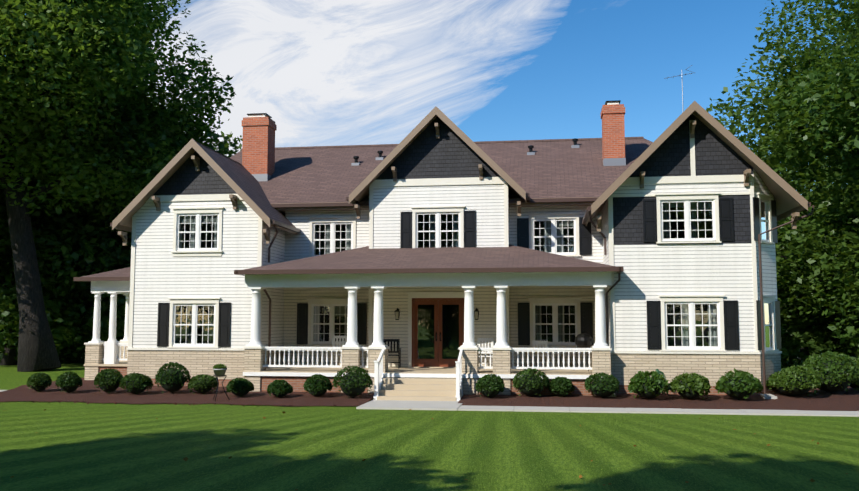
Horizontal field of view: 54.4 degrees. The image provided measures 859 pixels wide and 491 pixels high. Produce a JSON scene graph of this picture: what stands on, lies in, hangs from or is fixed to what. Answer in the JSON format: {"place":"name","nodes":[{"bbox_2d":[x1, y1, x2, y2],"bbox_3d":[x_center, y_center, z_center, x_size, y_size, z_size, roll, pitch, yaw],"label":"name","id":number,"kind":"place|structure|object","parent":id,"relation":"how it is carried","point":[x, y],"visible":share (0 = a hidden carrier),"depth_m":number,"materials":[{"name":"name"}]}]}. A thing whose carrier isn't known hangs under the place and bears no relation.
{"place":"outdoors","nodes":[
{"label":"outdoors","id":0,"kind":"place"},
{"bbox_2d":[82,137,652,276],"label":"house roof","id":1,"kind":"structure","parent":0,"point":[556,168],"depth_m":31.56,"materials":[{"name":"brown"}]},
{"bbox_2d":[242,104,624,175],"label":"house chimneys","id":2,"kind":"object","parent":1,"relation":"on","point":[258,149],"visible":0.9,"depth_m":33.29,"materials":[{"name":"red brick"}]},
{"bbox_2d":[252,145,625,180],"bbox_3d":[0.144,-3.171,33.696,15.065,1.910,2.830,-1,-5,8],"label":"roof flashing","id":3,"kind":"object","parent":1,"relation":"on","point":[606,162],"visible":0.44,"depth_m":33.16,"materials":[{"name":"grey metal"}]},
{"bbox_2d":[112,101,807,245],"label":"roof trim","id":4,"kind":"structure","parent":1,"relation":"attached to","point":[792,202],"depth_m":28.68,"materials":[{"name":"brown wood"}]},
{"bbox_2d":[73,193,814,393],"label":"gutters and downspouts","id":5,"kind":"object","parent":4,"relation":"attached to","point":[618,270],"visible":0.69,"depth_m":26.46,"materials":[{"name":"metal"}]},
{"bbox_2d":[664,65,691,109],"bbox_3d":[10.682,-6.124,35.568,1.303,3.187,0.500,-1,-5,8],"label":"antenna","id":6,"kind":"object","parent":1,"relation":"attached to","point":[682,85],"visible":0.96,"depth_m":35.61,"materials":[{"name":"grey metal"}]},
{"bbox_2d":[0,336,858,490],"bbox_3d":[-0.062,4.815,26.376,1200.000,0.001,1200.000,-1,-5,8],"label":"lawn","id":7,"kind":"structure","parent":0,"point":[67,446],"depth_m":15.88,"materials":[{"name":"green plant"}]},
{"bbox_2d":[0,128,116,329],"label":"tree","id":8,"kind":"object","parent":7,"relation":"on","point":[3,249],"visible":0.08,"depth_m":44.91,"materials":[{"name":"green plant"}]},
{"bbox_2d":[0,182,130,364],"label":"tree","id":9,"kind":"object","parent":7,"relation":"on","point":[62,248],"depth_m":43.67,"materials":[{"name":"green plant"}]},
{"bbox_2d":[0,187,144,361],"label":"tree","id":10,"kind":"object","parent":7,"relation":"on","point":[2,349],"depth_m":46.07,"materials":[{"name":"green plant"}]},
{"bbox_2d":[52,220,131,363],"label":"tree","id":11,"kind":"object","parent":7,"relation":"on","point":[121,323],"depth_m":44.71,"materials":[{"name":"green plant"}]},
{"bbox_2d":[0,0,233,371],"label":"tree","id":12,"kind":"object","parent":7,"relation":"on","point":[48,43],"depth_m":40.52,"materials":[{"name":"green plant"}]},
{"bbox_2d":[22,59,238,361],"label":"tree","id":13,"kind":"object","parent":7,"relation":"on","point":[181,142],"depth_m":44.74,"materials":[{"name":"green plant"}]},
{"bbox_2d":[79,131,242,337],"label":"tree","id":14,"kind":"object","parent":7,"relation":"on","point":[227,144],"depth_m":60.39,"materials":[{"name":"green plant"}]},
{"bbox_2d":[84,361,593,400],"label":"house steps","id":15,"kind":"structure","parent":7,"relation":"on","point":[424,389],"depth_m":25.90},
{"bbox_2d":[330,336,346,364],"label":"white chair","id":16,"kind":"object","parent":15,"relation":"on","point":[336,337],"depth_m":29.43,"materials":[{"name":"white wood"}]},
{"bbox_2d":[384,339,400,368],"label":"black chair","id":17,"kind":"object","parent":15,"relation":"on","point":[398,351],"visible":0.58,"depth_m":28.64,"materials":[{"name":"black wood"}]},
{"bbox_2d":[477,338,493,365],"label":"white chair","id":18,"kind":"object","parent":15,"relation":"on","point":[485,340],"visible":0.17,"depth_m":28.07,"materials":[{"name":"white wood"}]},
{"bbox_2d":[532,341,552,366],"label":"white chair","id":19,"kind":"object","parent":15,"relation":"on","point":[540,342],"depth_m":28.59,"materials":[{"name":"white wood"}]},
{"bbox_2d":[575,332,592,370],"bbox_3d":[5.030,3.461,27.335,0.628,1.272,0.609,-1,-5,8],"label":"kettle grill","id":20,"kind":"object","parent":15,"relation":"on","point":[583,340],"visible":1,"depth_m":27.18,"materials":[{"name":"black metal"}]},
{"bbox_2d":[5,408,847,490],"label":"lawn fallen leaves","id":21,"kind":"object","parent":7,"relation":"on","point":[580,476],"visible":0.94,"depth_m":14.57,"materials":[{"name":"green plant"}]},
{"bbox_2d":[0,378,858,410],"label":"mulch bed","id":22,"kind":"object","parent":7,"relation":"on","point":[87,391],"visible":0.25,"depth_m":24.87,"materials":[{"name":"brown soil"}]},
{"bbox_2d":[27,372,51,391],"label":"boxwood shrub","id":23,"kind":"object","parent":22,"relation":"on","point":[44,377],"depth_m":27.08,"materials":[{"name":"green plant"}]},
{"bbox_2d":[55,371,82,392],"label":"boxwood shrub","id":24,"kind":"object","parent":22,"relation":"on","point":[61,378],"depth_m":26.71,"materials":[{"name":"green plant"}]},
{"bbox_2d":[94,368,123,392],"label":"boxwood shrub","id":25,"kind":"object","parent":22,"relation":"on","point":[116,373],"depth_m":26.54,"materials":[{"name":"green plant"}]},
{"bbox_2d":[119,372,153,394],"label":"boxwood shrub","id":26,"kind":"object","parent":22,"relation":"on","point":[133,377],"depth_m":26.25,"materials":[{"name":"green plant"}]},
{"bbox_2d":[154,362,190,392],"bbox_3d":[-8.185,4.263,26.662,1.136,1.120,1.099,-1,-5,8],"label":"boxwood shrub","id":27,"kind":"object","parent":22,"relation":"on","point":[171,366],"depth_m":26.39,"materials":[{"name":"green plant"}]},
{"bbox_2d":[3,400,357,406],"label":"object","id":28,"kind":"object","parent":22,"relation":"on","point":[175,403],"visible":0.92,"depth_m":24.25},
{"bbox_2d":[187,374,217,394],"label":"boxwood shrub","id":29,"kind":"object","parent":22,"relation":"on","point":[211,382],"depth_m":26.32,"materials":[{"name":"green plant"}]},
{"bbox_2d":[213,368,229,400],"bbox_3d":[-6.309,4.167,25.030,0.543,0.942,0.522,-1,-5,8],"label":"planter stand","id":30,"kind":"object","parent":22,"relation":"on","point":[219,372],"visible":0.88,"depth_m":24.99,"materials":[{"name":"black metal"}]},
{"bbox_2d":[213,363,226,368],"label":"potted plant","id":31,"kind":"object","parent":30,"relation":"on","point":[219,366],"visible":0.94,"depth_m":25.02,"materials":[{"name":"green plant"}]},
{"bbox_2d":[226,378,253,396],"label":"boxwood shrub","id":32,"kind":"object","parent":22,"relation":"on","point":[248,385],"depth_m":25.64,"materials":[{"name":"green plant"}]},
{"bbox_2d":[267,379,292,396],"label":"boxwood shrub","id":33,"kind":"object","parent":22,"relation":"on","point":[285,386],"depth_m":25.34,"materials":[{"name":"green plant"}]},
{"bbox_2d":[303,374,332,396],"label":"boxwood shrub","id":34,"kind":"object","parent":22,"relation":"on","point":[312,380],"depth_m":25.38,"materials":[{"name":"green plant"}]},
{"bbox_2d":[332,366,372,398],"bbox_3d":[-2.324,4.142,25.383,1.250,1.019,1.260,-1,-5,8],"label":"boxwood shrub","id":35,"kind":"object","parent":22,"relation":"on","point":[357,370],"depth_m":25.08,"materials":[{"name":"green plant"}]},
{"bbox_2d":[475,373,504,397],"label":"boxwood shrub","id":36,"kind":"object","parent":22,"relation":"on","point":[481,382],"depth_m":24.98,"materials":[{"name":"green plant"}]},
{"bbox_2d":[512,368,548,396],"bbox_3d":[3.092,4.204,25.466,1.141,0.955,1.153,-1,-5,8],"label":"boxwood shrub","id":37,"kind":"object","parent":22,"relation":"on","point":[533,372],"depth_m":25.18,"materials":[{"name":"green plant"}]},
{"bbox_2d":[548,376,574,396],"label":"boxwood shrub","id":38,"kind":"object","parent":22,"relation":"on","point":[557,388],"depth_m":25.16,"materials":[{"name":"green plant"}]},
{"bbox_2d":[584,372,619,397],"bbox_3d":[5.180,4.204,25.091,1.058,0.784,1.170,-1,-5,8],"label":"boxwood shrub","id":39,"kind":"object","parent":22,"relation":"on","point":[613,380],"depth_m":24.81,"materials":[{"name":"green plant"}]},
{"bbox_2d":[628,371,670,398],"bbox_3d":[6.505,4.125,24.716,1.273,0.896,1.197,-1,-5,8],"label":"leafy shrub","id":40,"kind":"object","parent":22,"relation":"on","point":[635,383],"depth_m":24.42,"materials":[{"name":"green plant"}]},
{"bbox_2d":[655,369,711,397],"bbox_3d":[7.584,4.145,25.102,1.683,0.791,0.502,-3,-6,30],"label":"garden hose","id":41,"kind":"object","parent":22,"relation":"on","point":[658,371],"visible":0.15,"depth_m":25.30,"materials":[{"name":"green rubber"}]},
{"bbox_2d":[669,372,710,399],"bbox_3d":[7.665,4.186,24.588,1.237,0.910,1.172,-1,-5,8],"label":"leafy shrub","id":42,"kind":"object","parent":22,"relation":"on","point":[697,387],"depth_m":24.32,"materials":[{"name":"green plant"}]},
{"bbox_2d":[714,368,763,399],"bbox_3d":[9.064,4.079,24.502,1.346,0.945,1.345,-1,-5,8],"label":"leafy shrub","id":43,"kind":"object","parent":22,"relation":"on","point":[755,385],"depth_m":24.16,"materials":[{"name":"green plant"}]},
{"bbox_2d":[760,394,776,398],"bbox_3d":[10.067,4.486,24.823,0.360,0.100,0.600,-1,-5,8],"label":"splash block","id":44,"kind":"object","parent":22,"relation":"on","point":[767,396],"depth_m":24.57,"materials":[{"name":"concrete"}]},
{"bbox_2d":[766,365,821,395],"bbox_3d":[10.944,4.091,25.070,1.550,1.007,1.692,-1,-5,8],"label":"shrub","id":45,"kind":"object","parent":22,"relation":"on","point":[776,377],"depth_m":24.69,"materials":[{"name":"green plant"}]},
{"bbox_2d":[803,351,858,394],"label":"shrub","id":46,"kind":"object","parent":22,"relation":"on","point":[850,366],"depth_m":25.24,"materials":[{"name":"green plant"}]},
{"bbox_2d":[850,358,858,389],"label":"shrub","id":47,"kind":"object","parent":22,"relation":"on","point":[853,385],"depth_m":26.48,"materials":[{"name":"green plant"}]},
{"bbox_2d":[0,390,858,416],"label":"concrete path","id":48,"kind":"structure","parent":7,"relation":"on","point":[412,405],"depth_m":22.60,"materials":[{"name":"grey concrete"}]},
{"bbox_2d":[84,344,780,395],"bbox_3d":[-0.712,4.453,30.926,24.500,1.530,9.270,-1,-5,8],"label":"brick foundation","id":49,"kind":"object","parent":7,"relation":"on","point":[623,368],"depth_m":26.02,"materials":[{"name":"beige brick"}]},
{"bbox_2d":[92,287,607,345],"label":"porch columns","id":50,"kind":"structure","parent":49,"relation":"on","point":[501,329],"depth_m":26.72,"materials":[{"name":"white wood"}]},
{"bbox_2d":[132,168,778,351],"bbox_3d":[1.065,1.766,33.434,21.550,7.330,13.100,-1,-5,8],"label":"wall siding","id":51,"kind":"object","parent":49,"relation":"on","point":[648,273],"visible":0.27,"depth_m":28.82,"materials":[{"name":"white wood"}]},
{"bbox_2d":[84,102,781,366],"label":"house trim","id":52,"kind":"structure","parent":51,"relation":"attached to","point":[693,178],"depth_m":28.83,"materials":[{"name":"white wood"}]},
{"bbox_2d":[153,114,752,244],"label":"gable shingles","id":53,"kind":"object","parent":51,"relation":"attached to","point":[426,153],"visible":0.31,"depth_m":26.35,"materials":[{"name":"black wood"}]},
{"bbox_2d":[157,197,781,349],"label":"window shutters","id":54,"kind":"object","parent":51,"relation":"attached to","point":[731,323],"visible":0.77,"depth_m":28.57,"materials":[{"name":"black wood"}]},
{"bbox_2d":[706,0,858,368],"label":"tree","id":55,"kind":"object","parent":7,"relation":"on","point":[764,146],"depth_m":38.99,"materials":[{"name":"green plant"}]},
{"bbox_2d":[764,53,858,340],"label":"tree","id":56,"kind":"object","parent":7,"relation":"on","point":[812,198],"depth_m":51.50,"materials":[{"name":"green plant"}]},
{"bbox_2d":[773,10,858,359],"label":"tree","id":57,"kind":"object","parent":7,"relation":"on","point":[839,96],"depth_m":35.25,"materials":[{"name":"green plant"}]},
{"bbox_2d":[775,200,858,367],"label":"tree","id":58,"kind":"object","parent":7,"relation":"on","point":[796,324],"depth_m":42.08,"materials":[{"name":"green plant"}]},
{"bbox_2d":[777,185,857,360],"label":"tree","id":59,"kind":"object","parent":7,"relation":"on","point":[801,213],"depth_m":50.78,"materials":[{"name":"green plant"}]},
{"bbox_2d":[803,0,858,59],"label":"tree","id":60,"kind":"object","parent":7,"relation":"on","point":[826,4],"visible":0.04,"depth_m":52.45,"materials":[{"name":"green plant"}]},
{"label":"overhanging tree trunk","id":61,"kind":"object","parent":7,"relation":"on","visible":0},
{"bbox_2d":[758,0,858,73],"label":"overhanging tree","id":62,"kind":"object","parent":61,"relation":"attached to","point":[853,6],"visible":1,"depth_m":17.10,"materials":[{"name":"green plant"}]},
{"bbox_2d":[88,199,773,400],"bbox_3d":[-1.241,1.945,29.374,24.565,6.251,7.920,-1,-5,8],"label":"white house woodwork","id":63,"kind":"object","parent":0,"point":[385,280],"visible":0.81,"depth_m":26.78,"materials":[{"name":"white wood"}]},
{"bbox_2d":[116,346,590,366],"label":"house balusters","id":64,"kind":"object","parent":63,"relation":"attached to","point":[485,361],"visible":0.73,"depth_m":26.24,"materials":[{"name":"white wood"}]},
{"bbox_2d":[175,202,770,358],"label":"windows","id":65,"kind":"structure","parent":63,"relation":"in","point":[450,330],"depth_m":29.15,"materials":[{"name":"glass"}]},
{"bbox_2d":[247,100,620,340],"bbox_3d":[-0.036,-0.999,32.216,14.785,9.180,5.324,-1,-5,8],"label":"house ironwork","id":66,"kind":"object","parent":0,"point":[530,147],"visible":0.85,"depth_m":33.82,"materials":[{"name":"black metal"}]},
{"bbox_2d":[283,286,594,367],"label":"porch walls","id":67,"kind":"structure","parent":0,"point":[485,300],"depth_m":29.54,"materials":[{"name":"beige wood"}]},
{"bbox_2d":[394,308,399,319],"bbox_3d":[-1.124,2.396,29.249,0.190,0.430,0.255,-1,-5,8],"label":"lantern","id":68,"kind":"object","parent":67,"relation":"attached to","point":[397,312],"visible":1,"depth_m":29.17,"materials":[{"name":"black metal"}]},
{"bbox_2d":[412,298,463,366],"bbox_3d":[0.306,3.046,29.164,1.860,2.420,0.110,-1,-5,8],"label":"front door","id":69,"kind":"structure","parent":67,"relation":"in","point":[437,360],"depth_m":29.18,"materials":[{"name":"brown wood"}]},
{"bbox_2d":[474,308,478,319],"bbox_3d":[1.629,2.362,28.863,0.190,0.430,0.255,-1,-5,8],"label":"lantern","id":70,"kind":"object","parent":67,"relation":"attached to","point":[476,313],"visible":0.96,"depth_m":28.78,"materials":[{"name":"black metal"}]},
{"bbox_2d":[25,0,854,295],"label":"sky","id":71,"kind":"structure","parent":0,"point":[326,72],"materials":[{"name":"blue"}]}
]}

